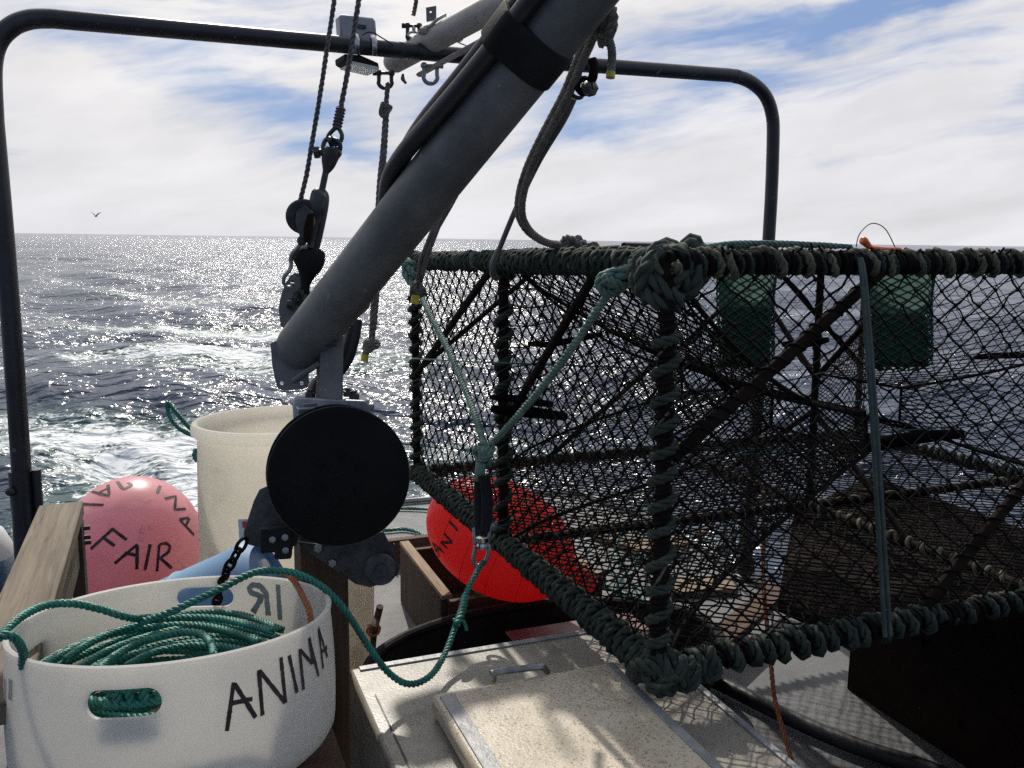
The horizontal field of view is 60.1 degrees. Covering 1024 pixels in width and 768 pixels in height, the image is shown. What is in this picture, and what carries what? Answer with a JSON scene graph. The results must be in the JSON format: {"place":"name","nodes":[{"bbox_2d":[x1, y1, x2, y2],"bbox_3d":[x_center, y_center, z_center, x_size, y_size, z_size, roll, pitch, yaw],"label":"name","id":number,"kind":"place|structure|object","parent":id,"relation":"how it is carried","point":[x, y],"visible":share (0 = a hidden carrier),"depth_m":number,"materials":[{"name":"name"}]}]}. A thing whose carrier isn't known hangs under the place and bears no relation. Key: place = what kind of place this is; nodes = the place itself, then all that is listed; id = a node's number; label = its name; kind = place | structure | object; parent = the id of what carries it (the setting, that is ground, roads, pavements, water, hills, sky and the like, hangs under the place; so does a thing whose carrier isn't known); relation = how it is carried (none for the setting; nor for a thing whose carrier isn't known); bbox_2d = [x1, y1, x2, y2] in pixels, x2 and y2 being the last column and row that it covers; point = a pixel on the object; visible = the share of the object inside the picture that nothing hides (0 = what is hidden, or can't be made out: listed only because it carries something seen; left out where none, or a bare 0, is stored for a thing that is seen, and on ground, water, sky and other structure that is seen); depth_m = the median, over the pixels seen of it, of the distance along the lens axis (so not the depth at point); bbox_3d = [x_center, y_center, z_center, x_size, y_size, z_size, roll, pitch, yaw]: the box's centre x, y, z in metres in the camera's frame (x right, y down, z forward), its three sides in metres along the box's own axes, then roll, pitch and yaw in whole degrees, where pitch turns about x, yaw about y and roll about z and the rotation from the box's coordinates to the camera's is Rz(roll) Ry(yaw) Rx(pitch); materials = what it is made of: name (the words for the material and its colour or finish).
{"place":"outdoors","nodes":[
{"label":"outdoors","id":0,"kind":"place"},
{"bbox_2d":[298,0,336,199],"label":"wire rope","id":1,"kind":"object","parent":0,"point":[318,102],"visible":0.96,"depth_m":2.05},
{"bbox_2d":[339,0,361,106],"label":"wire rope","id":2,"kind":"object","parent":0,"point":[350,53],"visible":1,"depth_m":2.05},
{"bbox_2d":[321,106,345,150],"bbox_3d":[-0.414,-0.582,2.047,0.057,0.120,0.051,1,9,0],"label":"eye splice","id":3,"kind":"object","parent":2,"relation":"hanging from","point":[337,123],"visible":0.98,"depth_m":2.04,"materials":[{"name":"grey fabric"}]},
{"bbox_2d":[313,146,341,191],"bbox_3d":[-0.427,-0.495,2.056,0.065,0.109,0.044,1,9,0],"label":"swivel jaw","id":4,"kind":"object","parent":3,"relation":"hanging from","point":[331,156],"visible":0.98,"depth_m":2.04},
{"bbox_2d":[286,188,328,247],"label":"sheave block","id":5,"kind":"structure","parent":4,"relation":"hanging from","point":[306,219],"depth_m":2.03,"materials":[{"name":"metal"}]},
{"bbox_2d":[282,244,300,288],"bbox_3d":[-0.508,-0.278,2.052,0.055,0.113,0.019,-5,11,-31],"label":"steel hook","id":6,"kind":"object","parent":5,"relation":"attached to","point":[290,267],"visible":1,"depth_m":2.05,"materials":[{"name":"silver metal"}]},
{"bbox_2d":[287,244,324,308],"bbox_3d":[-0.482,-0.251,2.074,0.092,0.152,0.090,1,9,0],"label":"tackle strop","id":7,"kind":"object","parent":5,"relation":"hanging from","point":[309,262],"visible":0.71,"depth_m":2.06,"materials":[{"name":"black rubber"}]},
{"bbox_2d":[279,273,300,327],"bbox_3d":[-0.521,-0.192,2.098,0.059,0.140,0.063,1,9,0],"label":"grey cheek plate","id":8,"kind":"object","parent":7,"relation":"hanging from","point":[285,313],"visible":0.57,"depth_m":2.09,"materials":[{"name":"metal"}]},
{"bbox_2d":[0,233,1023,582],"bbox_3d":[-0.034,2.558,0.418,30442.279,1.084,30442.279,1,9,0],"label":"sea","id":9,"kind":"structure","parent":0,"point":[126,337],"depth_m":17.72,"materials":[{"name":"liquid"}]},
{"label":"hull","id":10,"kind":"structure","parent":9,"relation":"in","visible":0},
{"bbox_2d":[0,495,966,767],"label":"deck","id":11,"kind":"structure","parent":10,"relation":"on","point":[814,689],"depth_m":2.99,"materials":[{"name":"grey paint"}]},
{"bbox_2d":[0,501,90,724],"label":"plank rail","id":12,"kind":"object","parent":11,"relation":"on","point":[50,563],"visible":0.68,"depth_m":1.98,"materials":[{"name":"brown wood"}]},
{"bbox_2d":[80,476,199,593],"bbox_3d":[-1.412,0.627,3.305,0.494,0.566,0.493,1,9,0],"label":"pink buoy","id":13,"kind":"object","parent":11,"relation":"on","point":[143,529],"visible":0.6,"depth_m":3.12,"materials":[{"name":"plastic"}]},
{"bbox_2d":[159,540,286,605],"bbox_3d":[-0.846,0.630,2.435,0.476,0.403,0.282,1,9,0],"label":"blue drum","id":14,"kind":"object","parent":11,"relation":"on","point":[251,557],"visible":0.13,"depth_m":2.36,"materials":[{"name":"plastic"}]},
{"bbox_2d":[165,401,373,670],"bbox_3d":[-0.780,0.527,3.084,0.611,0.955,0.603,8,12,37],"label":"cream drum","id":15,"kind":"object","parent":11,"relation":"on","point":[230,453],"visible":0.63,"depth_m":2.83,"materials":[{"name":"plastic"}]},
{"bbox_2d":[238,519,247,540],"bbox_3d":[-0.802,0.448,2.661,0.045,0.085,0.016,1,9,0],"label":"paper notice","id":16,"kind":"object","parent":15,"relation":"attached to","point":[242,524],"visible":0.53,"depth_m":2.66,"materials":[{"name":"white paper"}]},
{"bbox_2d":[297,727,345,767],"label":"bait bench","id":17,"kind":"object","parent":11,"relation":"on","point":[327,753],"visible":0.02,"depth_m":1.60,"materials":[{"name":"brown wood"}]},
{"bbox_2d":[2,575,335,767],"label":"white tub","id":18,"kind":"object","parent":17,"relation":"on","point":[268,703],"visible":0.89,"depth_m":1.33,"materials":[{"name":"plastic"}]},
{"bbox_2d":[0,599,159,670],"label":"loose loop","id":19,"kind":"object","parent":18,"relation":"hanging from","point":[14,638],"visible":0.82,"depth_m":1.39,"materials":[{"name":"green fabric"}]},
{"bbox_2d":[39,609,284,717],"bbox_3d":[-0.588,0.504,1.542,0.414,0.241,0.454,-7,12,-38],"label":"rope coil","id":20,"kind":"object","parent":18,"relation":"in","point":[132,643],"visible":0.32,"depth_m":1.58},
{"bbox_2d":[280,574,313,622],"bbox_3d":[-0.396,0.393,1.632,0.015,0.077,0.112,-8,12,-42],"label":"orange lanyard","id":21,"kind":"object","parent":18,"relation":"attached to","point":[301,594],"visible":0.85,"depth_m":1.61,"materials":[{"name":"fabric"}]},
{"bbox_2d":[137,559,486,687],"bbox_3d":[-0.295,0.451,1.708,0.769,0.265,0.188,-7,12,-40],"label":"running line","id":22,"kind":"object","parent":18,"relation":"hanging from","point":[457,620],"visible":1,"depth_m":1.64,"materials":[{"name":"green fabric"}]},
{"bbox_2d":[294,537,350,767],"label":"timber post","id":23,"kind":"object","parent":11,"relation":"on","point":[331,578],"visible":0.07,"depth_m":1.87,"materials":[{"name":"brown wood"}]},
{"bbox_2d":[244,397,409,586],"bbox_3d":[-0.390,0.212,1.801,0.306,0.370,0.278,-3,10,-21],"label":"pot hauler","id":24,"kind":"object","parent":23,"relation":"on","point":[335,490],"visible":1,"depth_m":1.70,"materials":[{"name":"metal"}]},
{"bbox_2d":[211,537,248,605],"bbox_3d":[-0.585,0.404,1.796,0.129,0.220,0.047,9,12,41],"label":"chain","id":25,"kind":"object","parent":24,"relation":"hanging from","point":[232,560],"visible":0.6,"depth_m":1.75,"materials":[{"name":"black metal"}]},
{"bbox_2d":[270,0,618,406],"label":"davit arm","id":26,"kind":"object","parent":24,"relation":"attached to","point":[512,66],"visible":0.95,"depth_m":1.57},
{"bbox_2d":[409,197,457,303],"bbox_3d":[-0.162,-0.302,1.880,0.156,0.271,0.042,9,13,42],"label":"tail rope","id":27,"kind":"object","parent":26,"relation":"hanging from","point":[417,291],"visible":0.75,"depth_m":1.91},
{"bbox_2d":[514,6,618,248],"bbox_3d":[0.108,-0.459,1.722,0.206,0.433,0.465,1,9,0],"label":"braided lifting rope","id":28,"kind":"object","parent":26,"relation":"hanging from","point":[603,33],"visible":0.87,"depth_m":1.69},
{"bbox_2d":[572,57,598,99],"bbox_3d":[0.133,-0.558,1.617,0.035,0.070,0.061,-6,12,-36],"label":"rusty shackle","id":29,"kind":"object","parent":28,"relation":"hanging from","point":[588,86],"visible":0.99,"depth_m":1.60,"materials":[{"name":"metal"}]},
{"bbox_2d":[489,98,576,280],"bbox_3d":[0.027,-0.393,1.886,0.039,0.366,0.444,-3,10,-20],"label":"rope","id":30,"kind":"object","parent":29,"relation":"hanging from","point":[498,250],"visible":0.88,"depth_m":1.93,"materials":[{"name":"fabric"}]},
{"bbox_2d":[366,604,382,648],"bbox_3d":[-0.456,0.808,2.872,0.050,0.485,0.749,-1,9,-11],"label":"tarred stub","id":31,"kind":"object","parent":11,"relation":"on","point":[373,629],"visible":0.99,"depth_m":2.51,"materials":[{"name":"brown metal"}]},
{"bbox_2d":[0,8,779,581],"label":"stern gantry","id":32,"kind":"object","parent":11,"relation":"on","point":[24,490],"visible":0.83,"depth_m":2.59,"materials":[{"name":"metal"}]},
{"bbox_2d":[0,526,13,592],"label":"blue white buoy","id":33,"kind":"object","parent":32,"relation":"hanging from","point":[6,554],"visible":0.51,"depth_m":2.68,"materials":[{"name":"plastic"}]},
{"bbox_2d":[335,15,393,75],"bbox_3d":[-0.492,-1.117,2.899,0.141,0.172,0.195,-8,13,-43],"label":"work lamp","id":34,"kind":"object","parent":32,"relation":"attached to","point":[366,28],"visible":0.93,"depth_m":2.89,"materials":[{"name":"metal"}]},
{"bbox_2d":[383,0,502,83],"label":"pale boom","id":35,"kind":"object","parent":32,"relation":"on","point":[459,26],"visible":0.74,"depth_m":2.88,"materials":[{"name":"metal"}]},
{"bbox_2d":[373,70,394,89],"bbox_3d":[-0.447,-1.059,3.084,0.076,0.069,0.022,1,9,0],"label":"shackle","id":36,"kind":"object","parent":35,"relation":"hanging from","point":[390,73],"visible":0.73,"depth_m":3.08,"materials":[{"name":"metal"}]},
{"bbox_2d":[361,82,392,361],"bbox_3d":[-0.449,-0.555,3.019,0.065,0.948,0.233,3,10,14],"label":"knotted rope","id":37,"kind":"object","parent":36,"relation":"hanging from","point":[371,343],"visible":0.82,"depth_m":3.01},
{"bbox_2d":[402,22,421,40],"bbox_3d":[-0.339,-1.190,3.004,0.070,0.070,0.020,1,9,0],"label":"shackle","id":38,"kind":"object","parent":35,"relation":"attached to","point":[407,25],"visible":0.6,"depth_m":3.00,"materials":[{"name":"metal"}]},
{"bbox_2d":[407,24,417,38],"bbox_3d":[-0.332,-1.194,3.001,0.036,0.051,0.038,9,12,40],"label":"connecting link","id":39,"kind":"object","parent":35,"relation":"attached to","point":[413,31],"visible":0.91,"depth_m":3.00,"materials":[{"name":"metal"}]},
{"bbox_2d":[411,0,417,15],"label":"hanging rope","id":40,"kind":"object","parent":35,"relation":"hanging from","point":[415,5],"visible":1,"depth_m":2.96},
{"bbox_2d":[421,62,443,85],"bbox_3d":[-0.270,-1.045,2.984,0.076,0.077,0.022,1,9,0],"label":"shackle","id":41,"kind":"object","parent":35,"relation":"hanging from","point":[424,65],"visible":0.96,"depth_m":2.98,"materials":[{"name":"metal"}]},
{"bbox_2d":[723,488,741,570],"bbox_3d":[0.997,0.653,4.009,0.125,0.411,0.016,-4,10,-27],"label":"mooring line","id":42,"kind":"object","parent":32,"relation":"hanging from","point":[740,535],"visible":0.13,"depth_m":4.01,"materials":[{"name":"teal fabric"}]},
{"bbox_2d":[383,527,424,534],"bbox_3d":[-0.927,0.766,4.458,1.297,0.021,0.265,1,9,0],"label":"mooring line","id":43,"kind":"object","parent":11,"relation":"on","point":[403,529],"visible":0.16,"depth_m":4.56,"materials":[{"name":"green fabric"}]},
{"bbox_2d":[388,534,430,564],"bbox_3d":[-0.485,0.782,4.111,0.378,0.120,0.101,-3,10,-22],"label":"cross plank","id":44,"kind":"object","parent":11,"relation":"on","point":[416,541],"visible":0.35,"depth_m":4.12,"materials":[{"name":"wood"}]},
{"bbox_2d":[401,507,427,510],"bbox_3d":[-0.967,0.709,4.803,1.400,0.019,0.190,-2,10,-15],"label":"mooring line","id":45,"kind":"object","parent":11,"relation":"on","point":[415,508],"visible":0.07,"depth_m":4.92,"materials":[{"name":"green fabric"}]},
{"bbox_2d":[400,541,602,625],"bbox_3d":[-0.060,0.810,3.521,0.640,0.259,0.600,-3,10,-21],"label":"slatted crate","id":46,"kind":"object","parent":11,"relation":"on","point":[432,587],"visible":0.32,"depth_m":3.43,"materials":[{"name":"brown wood"}]},
{"bbox_2d":[426,477,597,602],"bbox_3d":[-0.004,0.550,3.150,0.610,0.430,0.416,1,9,0],"label":"red buoy","id":47,"kind":"object","parent":46,"relation":"on","point":[450,537],"visible":0.41,"depth_m":3.01,"materials":[{"name":"plastic"}]},
{"bbox_2d":[362,597,724,690],"bbox_3d":[0.125,0.945,2.842,1.221,0.215,0.752,-3,10,-23],"label":"rubber tub","id":48,"kind":"object","parent":11,"relation":"on","point":[490,625],"visible":0.17,"depth_m":3.10,"materials":[{"name":"black rubber"}]},
{"bbox_2d":[505,612,668,644],"bbox_3d":[0.286,0.951,2.898,0.480,0.166,0.480,-3,10,-21],"label":"maroon bin","id":49,"kind":"object","parent":48,"relation":"in","point":[540,631],"visible":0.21,"depth_m":3.03,"materials":[{"name":"plastic"}]},
{"bbox_2d":[349,630,800,767],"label":"engine box","id":50,"kind":"object","parent":11,"relation":"on","point":[575,699],"visible":0.91,"depth_m":1.62,"materials":[{"name":"metal"}]},
{"bbox_2d":[404,490,768,586],"bbox_3d":[0.181,1.150,2.169,3.032,0.028,6.096,-3,10,-21],"label":"deck edge strip","id":51,"kind":"object","parent":11,"relation":"on","point":[418,500],"visible":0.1,"depth_m":5.06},
{"bbox_2d":[596,533,652,557],"bbox_3d":[0.588,0.791,4.389,0.130,0.025,0.444,-8,13,-42],"label":"loose board","id":52,"kind":"object","parent":11,"relation":"on","point":[622,547],"visible":0.04,"depth_m":4.42,"materials":[{"name":"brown wood"}]},
{"bbox_2d":[624,536,686,553],"bbox_3d":[0.694,0.779,4.283,0.285,0.025,0.120,-3,10,-22],"label":"loose board","id":53,"kind":"object","parent":52,"relation":"on","point":[643,547],"visible":0.26,"depth_m":4.26,"materials":[{"name":"brown wood"}]},
{"bbox_2d":[603,535,648,599],"bbox_3d":[0.551,0.804,3.951,0.268,0.123,1.057,3,10,13],"label":"rope tangle","id":54,"kind":"object","parent":11,"relation":"on","point":[623,591],"visible":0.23,"depth_m":3.75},
{"bbox_2d":[669,577,738,595],"bbox_3d":[0.816,0.881,3.858,0.298,0.025,0.160,-1,9,-10],"label":"loose board","id":55,"kind":"object","parent":11,"relation":"on","point":[707,580],"visible":0.21,"depth_m":3.81,"materials":[{"name":"beige wood"}]},
{"bbox_2d":[687,583,780,647],"bbox_3d":[0.834,0.894,3.283,0.100,0.030,0.914,8,12,37],"label":"loose board","id":56,"kind":"object","parent":11,"relation":"on","point":[746,625],"visible":0.04,"depth_m":3.34,"materials":[{"name":"brown wood"}]},
{"bbox_2d":[712,676,946,767],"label":"deck hose","id":57,"kind":"object","parent":11,"relation":"on","point":[851,744],"visible":0.74,"depth_m":2.67,"materials":[{"name":"black rubber"}]},
{"bbox_2d":[777,476,1023,767],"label":"pot launcher","id":58,"kind":"object","parent":11,"relation":"on","point":[956,693],"visible":0.52,"depth_m":2.55,"materials":[{"name":"metal"}]},
{"bbox_2d":[401,233,1023,698],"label":"fish pot","id":59,"kind":"object","parent":58,"relation":"on","point":[667,277],"visible":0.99,"depth_m":1.96,"materials":[{"name":"black fabric"}]},
{"bbox_2d":[473,475,492,535],"bbox_3d":[-0.067,0.285,2.051,0.046,0.146,0.076,1,9,0],"label":"taped strop","id":60,"kind":"object","parent":59,"relation":"attached to","point":[483,506],"visible":0.97,"depth_m":2.04,"materials":[{"name":"black rubber"}]},
{"bbox_2d":[471,523,495,567],"bbox_3d":[-0.066,0.370,2.035,0.056,0.101,0.040,1,9,0],"label":"swivel","id":61,"kind":"object","parent":60,"relation":"attached to","point":[481,542],"visible":0.94,"depth_m":2.02,"materials":[{"name":"metal"}]},
{"bbox_2d":[621,242,777,249],"bbox_3d":[0.413,-0.289,1.885,0.503,0.021,0.016,-7,12,-38],"label":"black rod","id":62,"kind":"object","parent":59,"relation":"on","point":[635,244],"visible":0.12,"depth_m":1.75,"materials":[{"name":"metal"}]},
{"bbox_2d":[715,274,776,369],"bbox_3d":[0.596,-0.187,2.251,0.153,0.303,0.111,1,9,0],"label":"bait bag","id":63,"kind":"object","parent":59,"relation":"hanging from","point":[750,326],"visible":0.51,"depth_m":2.22,"materials":[{"name":"plastic"}]},
{"bbox_2d":[715,245,836,249],"bbox_3d":[0.489,-0.259,1.669,0.303,0.015,0.022,-3,10,-22],"label":"tag line","id":64,"kind":"object","parent":59,"relation":"on","point":[749,246],"visible":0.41,"depth_m":1.68,"materials":[{"name":"teal fabric"}]},
{"bbox_2d":[761,490,793,760],"bbox_3d":[0.722,0.663,2.472,0.056,0.591,0.612,1,9,4],"label":"orange rope","id":65,"kind":"object","parent":59,"relation":"hanging from","point":[778,714],"visible":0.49,"depth_m":2.33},
{"bbox_2d":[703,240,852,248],"bbox_3d":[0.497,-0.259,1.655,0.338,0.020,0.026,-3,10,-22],"label":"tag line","id":66,"kind":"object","parent":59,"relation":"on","point":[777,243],"visible":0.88,"depth_m":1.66,"materials":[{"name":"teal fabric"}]},
{"bbox_2d":[856,223,894,246],"bbox_3d":[0.718,-0.291,1.740,0.102,0.050,0.003,-3,10,-21],"label":"wire loop","id":67,"kind":"object","parent":59,"relation":"on","point":[877,224],"visible":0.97,"depth_m":1.73,"materials":[{"name":"metal"}]},
{"bbox_2d":[859,236,900,250],"bbox_3d":[0.713,-0.271,1.716,0.108,0.028,0.017,-4,11,-29],"label":"orange tag","id":68,"kind":"object","parent":59,"relation":"attached to","point":[864,242],"visible":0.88,"depth_m":1.69,"materials":[{"name":"plastic"}]},
{"bbox_2d":[869,274,935,371],"bbox_3d":[0.938,-0.178,2.150,0.173,0.301,0.108,4,10,18],"label":"bait bag","id":69,"kind":"object","parent":59,"relation":"hanging from","point":[886,308],"visible":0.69,"depth_m":2.12,"materials":[{"name":"plastic"}]},
{"bbox_2d":[0,0,1023,245],"label":"sky","id":70,"kind":"structure","parent":0,"point":[905,117],"materials":[{"name":"blue"}]}
]}

